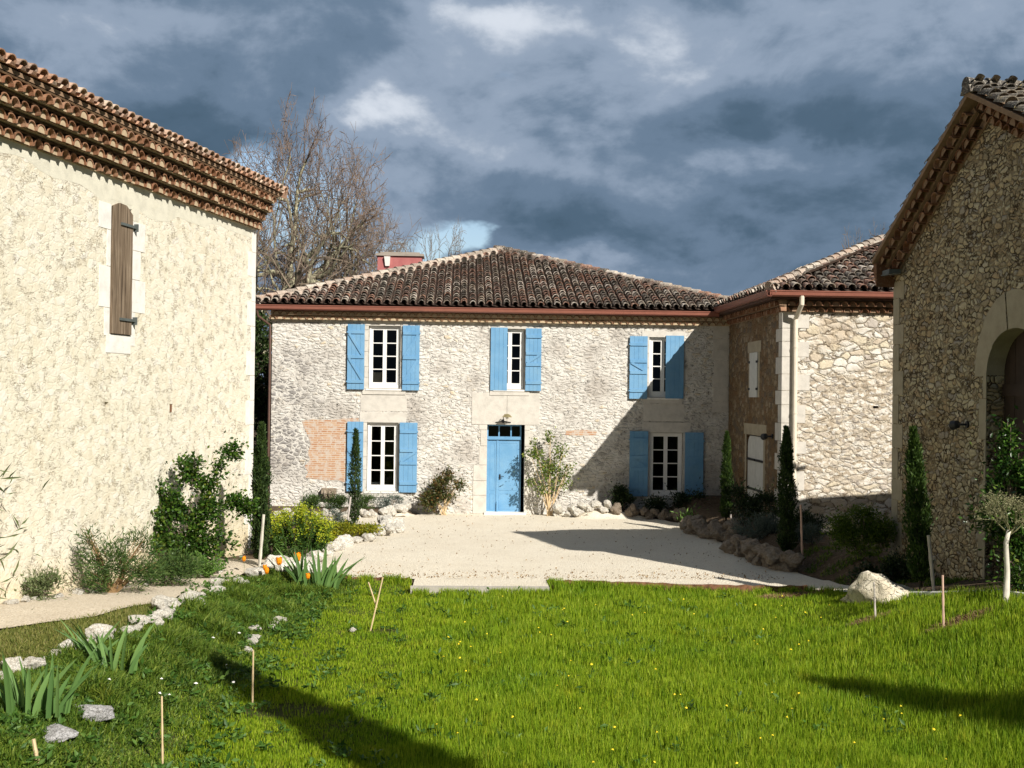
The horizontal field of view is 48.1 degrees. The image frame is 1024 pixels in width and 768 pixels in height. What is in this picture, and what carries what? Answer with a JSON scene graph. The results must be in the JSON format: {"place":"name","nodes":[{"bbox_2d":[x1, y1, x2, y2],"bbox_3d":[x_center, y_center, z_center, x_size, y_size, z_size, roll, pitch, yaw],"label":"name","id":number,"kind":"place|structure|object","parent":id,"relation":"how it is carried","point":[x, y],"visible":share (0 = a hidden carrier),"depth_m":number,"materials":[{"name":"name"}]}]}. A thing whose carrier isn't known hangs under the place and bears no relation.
{"place":"outdoors","nodes":[
{"label":"outdoors","id":0,"kind":"place"},
{"bbox_2d":[0,559,264,627],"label":"path","id":1,"kind":"structure","parent":0,"point":[24,613],"depth_m":16.34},
{"bbox_2d":[190,550,226,577],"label":"feathery plant","id":2,"kind":"object","parent":1,"relation":"on","point":[208,571],"visible":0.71,"depth_m":19.94,"materials":[{"name":"green plant"}]},
{"bbox_2d":[0,566,370,767],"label":"weedy grass","id":3,"kind":"structure","parent":0,"point":[96,686],"depth_m":13.08,"materials":[{"name":"plant"}]},
{"bbox_2d":[271,544,306,557],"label":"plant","id":4,"kind":"object","parent":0,"point":[290,552],"visible":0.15,"depth_m":22.57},
{"bbox_2d":[0,418,1023,767],"bbox_3d":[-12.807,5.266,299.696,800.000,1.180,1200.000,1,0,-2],"label":"ground","id":5,"kind":"structure","parent":0,"point":[712,512],"depth_m":17.48,"materials":[{"name":"soil"}]},
{"bbox_2d":[0,656,23,671],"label":"border rock","id":6,"kind":"object","parent":5,"relation":"on","point":[13,663],"visible":0.54,"depth_m":12.22,"materials":[{"name":"stone"}]},
{"bbox_2d":[0,464,49,609],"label":"bamboo clump","id":7,"kind":"object","parent":5,"relation":"on","point":[1,489],"visible":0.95,"depth_m":15.51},
{"bbox_2d":[23,656,45,669],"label":"border rock","id":8,"kind":"object","parent":5,"relation":"on","point":[32,661],"visible":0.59,"depth_m":12.24,"materials":[{"name":"stone"}]},
{"bbox_2d":[14,559,77,600],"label":"sage clump","id":9,"kind":"object","parent":5,"relation":"on","point":[41,582],"visible":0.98,"depth_m":16.55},
{"bbox_2d":[0,642,100,720],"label":"iris clump","id":10,"kind":"object","parent":5,"relation":"on","point":[12,695],"visible":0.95,"depth_m":10.71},
{"bbox_2d":[43,723,78,743],"bbox_3d":[-4.173,3.220,10.548,0.328,0.179,0.282,1,-1,-39],"label":"field stone","id":11,"kind":"object","parent":5,"relation":"on","point":[60,732],"visible":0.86,"depth_m":10.48,"materials":[{"name":"grey stone"}]},
{"bbox_2d":[0,601,153,675],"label":"dry turf","id":12,"kind":"structure","parent":5,"relation":"on","point":[22,651],"depth_m":14.11,"materials":[{"name":"green plant"}]},
{"bbox_2d":[75,704,114,721],"bbox_3d":[-4.172,3.252,11.300,0.488,0.194,0.274,1,0,-2],"label":"field stone","id":13,"kind":"object","parent":5,"relation":"on","point":[104,713],"visible":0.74,"depth_m":11.24,"materials":[{"name":"grey stone"}]},
{"bbox_2d":[59,618,130,655],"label":"iris clump","id":14,"kind":"object","parent":5,"relation":"on","point":[101,638],"visible":0.55,"depth_m":12.90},
{"bbox_2d":[85,623,114,637],"bbox_3d":[-4.991,3.036,13.898,0.358,0.269,0.268,3,-7,-25],"label":"border rock","id":15,"kind":"object","parent":5,"relation":"on","point":[94,628],"visible":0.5,"depth_m":13.83,"materials":[{"name":"stone"}]},
{"bbox_2d":[55,622,155,673],"bbox_3d":[-4.545,2.900,12.758,1.134,0.604,0.237,1,0,-10],"label":"iris clump","id":16,"kind":"object","parent":5,"relation":"on","point":[90,648],"visible":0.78,"depth_m":12.74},
{"bbox_2d":[57,513,180,594],"bbox_3d":[-6.044,2.619,17.735,1.822,1.272,1.497,1,0,-2],"label":"rosemary","id":17,"kind":"object","parent":5,"relation":"on","point":[100,565],"visible":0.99,"depth_m":17.58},
{"bbox_2d":[128,615,152,624],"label":"border rock","id":18,"kind":"object","parent":5,"relation":"on","point":[147,619],"visible":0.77,"depth_m":14.74,"materials":[{"name":"stone"}]},
{"bbox_2d":[0,48,287,603],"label":"cream barn","id":19,"kind":"structure","parent":5,"relation":"on","point":[127,293],"depth_m":18.74,"materials":[{"name":"stone"}]},
{"bbox_2d":[151,597,168,609],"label":"border rock","id":20,"kind":"object","parent":5,"relation":"on","point":[159,602],"visible":0.61,"depth_m":15.73,"materials":[{"name":"stone"}]},
{"bbox_2d":[161,696,163,763],"bbox_3d":[-3.331,3.341,10.924,0.036,0.730,0.022,1,0,-2],"label":"cane","id":21,"kind":"object","parent":5,"relation":"on","point":[162,751],"visible":0.98,"depth_m":10.92,"materials":[{"name":"brown wood"}]},
{"bbox_2d":[152,607,173,619],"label":"border rock","id":22,"kind":"object","parent":5,"relation":"on","point":[166,612],"visible":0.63,"depth_m":15.30,"materials":[{"name":"stone"}]},
{"bbox_2d":[151,595,177,607],"bbox_3d":[-4.898,3.084,16.195,0.382,0.225,0.274,1,0,-21],"label":"border rock","id":23,"kind":"object","parent":5,"relation":"on","point":[170,601],"visible":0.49,"depth_m":16.14,"materials":[{"name":"stone"}]},
{"bbox_2d":[141,539,209,586],"bbox_3d":[-5.573,2.926,18.730,1.221,0.877,1.033,1,0,-2],"label":"rosemary","id":24,"kind":"object","parent":5,"relation":"on","point":[175,571],"visible":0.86,"depth_m":18.65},
{"bbox_2d":[148,430,262,575],"bbox_3d":[-5.810,2.155,20.610,2.708,2.645,1.504,1,-1,-28],"label":"bush","id":25,"kind":"object","parent":5,"relation":"on","point":[175,508],"visible":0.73,"depth_m":20.58,"materials":[{"name":"green plant"}]},
{"bbox_2d":[252,650,253,702],"bbox_3d":[-2.965,3.390,13.121,0.022,0.690,0.025,1,0,-2],"label":"cane","id":26,"kind":"object","parent":5,"relation":"on","point":[252,675],"visible":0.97,"depth_m":13.12,"materials":[{"name":"brown wood"}]},
{"bbox_2d":[243,567,265,576],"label":"border rock","id":27,"kind":"object","parent":5,"relation":"on","point":[248,572],"visible":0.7,"depth_m":20.70,"materials":[{"name":"stone"}]},
{"bbox_2d":[246,421,273,562],"bbox_3d":[-4.754,2.095,21.731,0.511,2.812,0.546,1,-1,-31],"label":"cypress","id":28,"kind":"object","parent":5,"relation":"on","point":[261,484],"visible":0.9,"depth_m":21.63,"materials":[{"name":"green plant"}]},
{"bbox_2d":[258,514,264,566],"bbox_3d":[-4.653,2.959,21.300,0.115,1.073,0.065,1,0,-2],"label":"wooden stake","id":29,"kind":"object","parent":5,"relation":"on","point":[261,539],"visible":0.86,"depth_m":21.28,"materials":[{"name":"beige wood"}]},
{"bbox_2d":[253,310,271,473],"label":"evergreen tree","id":30,"kind":"object","parent":5,"relation":"on","point":[259,398],"visible":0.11,"depth_m":43.15,"materials":[{"name":"green plant"}]},
{"bbox_2d":[250,509,285,554],"bbox_3d":[-5.048,3.066,24.088,0.853,1.039,0.689,1,0,-2],"label":"euphorbia","id":31,"kind":"object","parent":5,"relation":"on","point":[271,541],"visible":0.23,"depth_m":24.02,"materials":[{"name":"green plant"}]},
{"bbox_2d":[260,554,296,571],"bbox_3d":[-4.369,3.394,21.453,0.830,0.517,0.469,-8,11,-14],"label":"border rock","id":32,"kind":"object","parent":5,"relation":"on","point":[270,562],"visible":0.51,"depth_m":21.27,"materials":[{"name":"stone"}]},
{"bbox_2d":[267,500,337,555],"bbox_3d":[-4.352,3.005,23.708,1.555,1.212,1.048,1,0,-2],"label":"euphorbia","id":33,"kind":"object","parent":5,"relation":"on","point":[321,536],"visible":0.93,"depth_m":23.54,"materials":[{"name":"green plant"}]},
{"bbox_2d":[254,168,357,470],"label":"bare tree","id":34,"kind":"object","parent":5,"relation":"on","point":[296,281],"visible":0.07,"depth_m":44.32,"materials":[{"name":"brown plant"}]},
{"bbox_2d":[299,489,323,508],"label":"bed shrub","id":35,"kind":"object","parent":5,"relation":"on","point":[314,500],"visible":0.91,"depth_m":32.34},
{"bbox_2d":[223,85,404,357],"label":"bare tree","id":36,"kind":"object","parent":5,"relation":"on","point":[304,262],"visible":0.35,"depth_m":49.90,"materials":[{"name":"brown plant"}]},
{"bbox_2d":[275,547,363,588],"bbox_3d":[-3.510,3.309,20.732,1.784,0.808,0.377,1,0,7],"label":"iris clump","id":37,"kind":"object","parent":5,"relation":"on","point":[298,573],"visible":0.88,"depth_m":20.73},
{"bbox_2d":[322,499,347,526],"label":"lavender","id":38,"kind":"object","parent":5,"relation":"on","point":[333,515],"visible":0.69,"depth_m":29.08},
{"bbox_2d":[326,541,343,551],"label":"border rock","id":39,"kind":"object","parent":5,"relation":"on","point":[337,545],"visible":0.74,"depth_m":25.01,"materials":[{"name":"stone"}]},
{"bbox_2d":[318,490,353,508],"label":"bed shrub","id":40,"kind":"object","parent":5,"relation":"on","point":[337,501],"visible":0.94,"depth_m":32.37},
{"bbox_2d":[334,534,353,546],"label":"border rock","id":41,"kind":"object","parent":5,"relation":"on","point":[346,540],"visible":0.69,"depth_m":25.82,"materials":[{"name":"stone"}]},
{"bbox_2d":[347,427,364,523],"bbox_3d":[-4.041,2.421,29.643,0.511,2.620,0.545,1,0,-2],"label":"cypress","id":42,"kind":"object","parent":5,"relation":"on","point":[356,458],"visible":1,"depth_m":29.59,"materials":[{"name":"green plant"}]},
{"bbox_2d":[328,517,384,540],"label":"golden shrub","id":43,"kind":"object","parent":5,"relation":"on","point":[360,531],"visible":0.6,"depth_m":26.81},
{"bbox_2d":[257,145,462,330],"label":"bare tree","id":44,"kind":"object","parent":5,"relation":"on","point":[352,256],"visible":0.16,"depth_m":52.33,"materials":[{"name":"brown plant"}]},
{"bbox_2d":[351,488,379,508],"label":"bed shrub","id":45,"kind":"object","parent":5,"relation":"on","point":[368,498],"visible":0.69,"depth_m":32.44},
{"bbox_2d":[371,487,410,509],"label":"bed shrub","id":46,"kind":"object","parent":5,"relation":"on","point":[386,501],"visible":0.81,"depth_m":32.50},
{"bbox_2d":[416,220,464,260],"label":"bare tree","id":47,"kind":"object","parent":5,"relation":"on","point":[453,238],"visible":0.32,"depth_m":59.64,"materials":[{"name":"brown plant"}]},
{"bbox_2d":[0,570,905,767],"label":"broadleaf weeds","id":48,"kind":"object","parent":5,"relation":"on","point":[203,759],"visible":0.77,"depth_m":13.36,"materials":[{"name":"green plant"}]},
{"bbox_2d":[410,586,548,594],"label":"stone sill","id":49,"kind":"structure","parent":5,"relation":"on","point":[434,588],"depth_m":20.65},
{"bbox_2d":[255,245,730,514],"bbox_3d":[-0.381,-0.388,40.065,14.774,8.996,14.518,1,0,-2],"label":"farmhouse","id":50,"kind":"object","parent":5,"relation":"on","point":[415,369],"visible":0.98,"depth_m":33.27,"materials":[{"name":"stone"}]},
{"bbox_2d":[346,422,417,493],"bbox_3d":[-3.746,2.121,33.201,2.050,2.055,0.510,1,0,-2],"label":"window","id":51,"kind":"structure","parent":50,"relation":"in","point":[408,449],"depth_m":33.01,"materials":[{"name":"white paint"}]},
{"bbox_2d":[346,324,420,390],"bbox_3d":[-3.705,-0.760,33.130,2.110,1.895,0.322,1,0,-2],"label":"window","id":52,"kind":"structure","parent":50,"relation":"in","point":[356,332],"depth_m":33.03,"materials":[{"name":"white paint"}]},
{"bbox_2d":[484,424,525,514],"bbox_3d":[-0.192,2.480,33.200,1.200,2.597,0.510,1,0,-2],"label":"door","id":53,"kind":"structure","parent":50,"relation":"in","point":[503,487],"depth_m":33.40,"materials":[{"name":"blue wood"}]},
{"bbox_2d":[490,327,541,391],"bbox_3d":[0.123,-0.705,33.261,1.488,1.845,0.260,1,0,-2],"label":"window","id":54,"kind":"structure","parent":50,"relation":"in","point":[499,341],"depth_m":33.18,"materials":[{"name":"white paint"}]},
{"bbox_2d":[628,336,683,399],"bbox_3d":[4.195,-0.481,33.433,1.608,1.865,0.260,1,0,-2],"label":"window","id":55,"kind":"structure","parent":50,"relation":"in","point":[674,379],"depth_m":33.37,"materials":[{"name":"white paint"}]},
{"bbox_2d":[628,431,704,498],"bbox_3d":[4.484,2.358,33.425,2.200,1.955,0.260,1,0,-2],"label":"window","id":56,"kind":"structure","parent":50,"relation":"in","point":[694,441],"depth_m":33.35,"materials":[{"name":"white paint"}]},
{"bbox_2d":[345,572,846,597],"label":"edge grass","id":57,"kind":"structure","parent":5,"relation":"on","point":[393,579],"depth_m":20.90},
{"bbox_2d":[604,479,639,510],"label":"shade bush","id":58,"kind":"object","parent":5,"relation":"on","point":[622,493],"visible":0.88,"depth_m":32.77,"materials":[{"name":"green plant"}]},
{"bbox_2d":[413,579,848,591],"bbox_3d":[2.160,3.565,20.375,7.860,0.251,2.580,1,0,-2],"label":"kerb","id":59,"kind":"object","parent":5,"relation":"on","point":[502,582],"visible":0.87,"depth_m":21.38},
{"bbox_2d":[638,477,710,511],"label":"shade perennial","id":60,"kind":"object","parent":5,"relation":"on","point":[682,498],"visible":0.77,"depth_m":32.62,"materials":[{"name":"green plant"}]},
{"bbox_2d":[563,579,807,593],"bbox_3d":[3.000,3.762,21.113,4.721,0.354,0.287,1,0,10],"label":"timber edging","id":61,"kind":"object","parent":5,"relation":"on","point":[742,587],"visible":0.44,"depth_m":21.04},
{"bbox_2d":[699,527,714,538],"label":"border rock","id":62,"kind":"object","parent":5,"relation":"on","point":[705,532],"visible":0.42,"depth_m":27.93,"materials":[{"name":"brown stone"}]},
{"bbox_2d":[710,526,724,536],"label":"border rock","id":63,"kind":"object","parent":5,"relation":"on","point":[716,530],"visible":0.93,"depth_m":27.39,"materials":[{"name":"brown stone"}]},
{"bbox_2d":[718,430,734,520],"bbox_3d":[5.314,2.312,28.424,0.431,2.345,0.442,1,0,-2],"label":"cypress","id":64,"kind":"object","parent":5,"relation":"on","point":[726,475],"visible":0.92,"depth_m":28.38,"materials":[{"name":"green plant"}]},
{"bbox_2d":[727,544,735,553],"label":"border rock","id":65,"kind":"object","parent":5,"relation":"on","point":[731,549],"visible":0.35,"depth_m":25.36,"materials":[{"name":"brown stone"}]},
{"bbox_2d":[731,534,745,547],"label":"border rock","id":66,"kind":"object","parent":65,"relation":"on","point":[736,539],"visible":0.75,"depth_m":25.27,"materials":[{"name":"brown stone"}]},
{"bbox_2d":[722,476,779,525],"bbox_3d":[5.880,2.835,27.676,1.560,1.237,1.307,1,0,-20],"label":"spiky shrub","id":67,"kind":"object","parent":5,"relation":"on","point":[748,503],"visible":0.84,"depth_m":27.61,"materials":[{"name":"green plant"}]},
{"bbox_2d":[723,505,780,539],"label":"lavender","id":68,"kind":"object","parent":5,"relation":"on","point":[765,526],"visible":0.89,"depth_m":26.13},
{"bbox_2d":[769,562,782,569],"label":"border rock","id":69,"kind":"object","parent":5,"relation":"on","point":[776,566],"visible":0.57,"depth_m":23.09,"materials":[{"name":"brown stone"}]},
{"bbox_2d":[763,546,782,565],"bbox_3d":[5.339,3.501,23.288,0.509,0.396,0.514,1,2,-23],"label":"border rock","id":70,"kind":"object","parent":69,"relation":"on","point":[771,556],"visible":0.92,"depth_m":23.13,"materials":[{"name":"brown stone"}]},
{"bbox_2d":[773,425,799,551],"bbox_3d":[5.793,2.293,24.135,0.562,2.883,0.650,1,0,-2],"label":"cypress","id":71,"kind":"object","parent":5,"relation":"on","point":[785,505],"visible":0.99,"depth_m":24.08,"materials":[{"name":"green plant"}]},
{"bbox_2d":[800,505,803,564],"bbox_3d":[5.925,3.095,23.451,0.088,1.252,0.055,1,0,-2],"label":"tree stake","id":72,"kind":"object","parent":5,"relation":"on","point":[801,528],"visible":0.89,"depth_m":23.43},
{"bbox_2d":[713,234,893,523],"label":"farmhouse wing","id":73,"kind":"structure","parent":5,"relation":"on","point":[811,355],"depth_m":27.98,"materials":[{"name":"stone"}]},
{"bbox_2d":[746,436,755,497],"bbox_3d":[6.454,2.400,30.875,0.080,2.010,0.882,1,0,-2],"label":"door leaf","id":74,"kind":"structure","parent":73,"relation":"in","point":[751,481],"depth_m":30.83,"materials":[{"name":"white paint"}]},
{"bbox_2d":[755,436,762,496],"bbox_3d":[6.492,2.394,29.978,0.080,2.010,0.882,1,0,-2],"label":"door leaf","id":75,"kind":"structure","parent":73,"relation":"in","point":[759,442],"depth_m":30.04,"materials":[{"name":"white paint"}]},
{"bbox_2d":[792,514,831,543],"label":"lavender","id":76,"kind":"object","parent":5,"relation":"on","point":[808,533],"visible":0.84,"depth_m":24.23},
{"bbox_2d":[789,498,835,536],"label":"shade bush","id":77,"kind":"object","parent":5,"relation":"on","point":[806,516],"visible":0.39,"depth_m":25.60,"materials":[{"name":"green plant"}]},
{"bbox_2d":[819,496,903,557],"bbox_3d":[6.775,2.768,22.166,1.546,1.204,1.305,1,-1,-39],"label":"round bush","id":78,"kind":"object","parent":5,"relation":"on","point":[877,531],"visible":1,"depth_m":22.08,"materials":[{"name":"green plant"}]},
{"bbox_2d":[840,221,885,250],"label":"bare tree","id":79,"kind":"object","parent":5,"relation":"on","point":[858,235],"visible":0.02,"depth_m":52.78,"materials":[{"name":"brown plant"}]},
{"bbox_2d":[840,570,915,604],"bbox_3d":[6.035,3.394,18.498,1.422,0.790,0.863,1,0,3],"label":"boulder","id":80,"kind":"object","parent":5,"relation":"on","point":[860,587],"visible":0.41,"depth_m":18.32,"materials":[{"name":"beige stone"}]},
{"bbox_2d":[840,545,917,583],"bbox_3d":[6.561,3.256,20.665,1.821,0.759,0.949,1,0,-21],"label":"shade bush","id":81,"kind":"object","parent":5,"relation":"on","point":[887,570],"visible":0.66,"depth_m":20.66,"materials":[{"name":"green plant"}]},
{"bbox_2d":[756,587,1001,632],"bbox_3d":[5.559,3.411,18.049,1.761,0.837,5.718,1,0,-14],"label":"hay","id":82,"kind":"object","parent":5,"relation":"on","point":[956,620],"visible":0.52,"depth_m":16.92},
{"bbox_2d":[799,542,988,590],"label":"bed weeds","id":83,"kind":"object","parent":5,"relation":"on","point":[947,580],"visible":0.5,"depth_m":22.15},
{"bbox_2d":[901,425,939,590],"bbox_3d":[6.620,2.019,18.625,0.606,2.720,0.601,1,0,-2],"label":"cypress","id":84,"kind":"object","parent":5,"relation":"on","point":[917,509],"visible":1,"depth_m":18.56,"materials":[{"name":"green plant"}]},
{"bbox_2d":[927,535,935,590],"bbox_3d":[6.665,2.860,18.230,0.145,0.915,0.065,1,0,-2],"label":"tree stake","id":85,"kind":"object","parent":5,"relation":"on","point":[932,575],"visible":0.92,"depth_m":18.21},
{"bbox_2d":[942,575,944,628],"bbox_3d":[5.864,2.987,15.602,0.044,0.771,0.035,1,0,-2],"label":"cane","id":86,"kind":"object","parent":5,"relation":"on","point":[943,617],"visible":0.88,"depth_m":15.59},
{"bbox_2d":[871,74,1023,579],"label":"stone barn","id":87,"kind":"structure","parent":5,"relation":"on","point":[951,246],"depth_m":19.82,"materials":[{"name":"stone"}]},
{"bbox_2d":[881,269,900,275],"bbox_3d":[7.329,-2.143,22.082,0.311,0.100,0.400,1,0,-2],"label":"floodlight","id":88,"kind":"object","parent":87,"relation":"attached to","point":[887,272],"visible":1,"depth_m":21.93,"materials":[{"name":"grey paint"}]},
{"bbox_2d":[949,420,968,429],"bbox_3d":[7.687,0.711,19.701,0.184,0.173,0.335,1,-1,-42],"label":"wall spotlight","id":89,"kind":"object","parent":87,"relation":"attached to","point":[954,424],"depth_m":19.68,"materials":[{"name":"black metal"}]},
{"bbox_2d":[1002,331,1023,574],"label":"barn door","id":90,"kind":"structure","parent":87,"relation":"in","point":[1013,386],"depth_m":18.76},
{"bbox_2d":[909,589,1023,598],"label":"pale kerb","id":91,"kind":"structure","parent":5,"relation":"on","point":[931,592],"depth_m":17.66,"materials":[{"name":"white stone"}]},
{"bbox_2d":[957,405,1023,575],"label":"laurel","id":92,"kind":"object","parent":5,"relation":"on","point":[1011,478],"visible":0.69,"depth_m":17.18,"materials":[{"name":"green plant"}]},
{"bbox_2d":[973,490,1023,601],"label":"olive tree","id":93,"kind":"object","parent":5,"relation":"on","point":[1012,501],"visible":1,"depth_m":15.88,"materials":[{"name":"green plant"}]},
{"bbox_2d":[986,547,1023,591],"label":"shrub","id":94,"kind":"object","parent":5,"relation":"on","point":[1017,579],"visible":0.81,"depth_m":16.14,"materials":[{"name":"green plant"}]},
{"bbox_2d":[0,0,1023,376],"label":"sky","id":95,"kind":"structure","parent":0,"point":[723,147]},
{"bbox_2d":[307,510,819,579],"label":"courtyard","id":96,"kind":"structure","parent":0,"point":[593,534],"depth_m":25.47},
{"bbox_2d":[392,522,405,532],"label":"border rock","id":97,"kind":"object","parent":96,"relation":"on","point":[400,527],"visible":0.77,"depth_m":28.40,"materials":[{"name":"stone"}]},
{"bbox_2d":[412,464,468,514],"bbox_3d":[-2.025,3.024,32.728,1.623,1.448,0.968,1,0,-2],"label":"shrub","id":98,"kind":"object","parent":96,"relation":"on","point":[438,494],"visible":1,"depth_m":32.62,"materials":[{"name":"green plant"}]},
{"bbox_2d":[521,426,578,515],"bbox_3d":[1.027,2.492,32.859,2.014,2.570,0.945,1,0,-2],"label":"climbing rose","id":99,"kind":"object","parent":96,"relation":"on","point":[550,467],"visible":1,"depth_m":32.78,"materials":[{"name":"green plant"}]},
{"bbox_2d":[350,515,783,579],"bbox_3d":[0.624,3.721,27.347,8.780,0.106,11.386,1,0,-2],"label":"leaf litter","id":100,"kind":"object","parent":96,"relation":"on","point":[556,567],"visible":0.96,"depth_m":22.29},
{"bbox_2d":[686,515,705,529],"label":"border rock","id":101,"kind":"object","parent":96,"relation":"on","point":[689,523],"visible":0.5,"depth_m":28.94,"materials":[{"name":"brown stone"}]},
{"bbox_2d":[695,527,705,538],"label":"border rock","id":102,"kind":"object","parent":96,"relation":"on","point":[698,531],"visible":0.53,"depth_m":28.20,"materials":[{"name":"grey stone"}]},
{"bbox_2d":[691,519,707,531],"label":"border rock","id":103,"kind":"object","parent":102,"relation":"on","point":[698,523],"visible":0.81,"depth_m":28.39,"materials":[{"name":"brown stone"}]},
{"bbox_2d":[751,554,761,565],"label":"border rock","id":104,"kind":"object","parent":96,"relation":"on","point":[756,560],"visible":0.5,"depth_m":23.72,"materials":[{"name":"grey stone"}]},
{"bbox_2d":[751,543,769,553],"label":"border rock","id":105,"kind":"object","parent":104,"relation":"on","point":[756,548],"visible":0.46,"depth_m":23.89,"materials":[{"name":"grey stone"}]},
{"bbox_2d":[779,562,798,571],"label":"border rock","id":106,"kind":"object","parent":96,"relation":"on","point":[785,567],"visible":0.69,"depth_m":22.94,"materials":[{"name":"grey stone"}]},
{"bbox_2d":[779,550,794,566],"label":"border rock","id":107,"kind":"object","parent":106,"relation":"on","point":[784,556],"visible":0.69,"depth_m":22.98,"materials":[{"name":"grey stone"}]},
{"bbox_2d":[787,553,804,567],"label":"border rock","id":108,"kind":"object","parent":106,"relation":"on","point":[795,560],"visible":1,"depth_m":22.73,"materials":[{"name":"grey stone"}]},
{"bbox_2d":[107,577,1023,767],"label":"lawn grass","id":109,"kind":"structure","parent":0,"point":[708,684],"depth_m":13.89,"materials":[{"name":"plant"}]},
{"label":"border rock","id":110,"kind":"object","parent":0,"visible":0},
{"bbox_2d":[741,538,760,554],"bbox_3d":[5.106,3.472,24.248,0.524,0.439,0.410,6,-11,-14],"label":"border rock","id":111,"kind":"object","parent":110,"relation":"on","point":[747,547],"visible":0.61,"depth_m":24.17,"materials":[{"name":"grey stone"}]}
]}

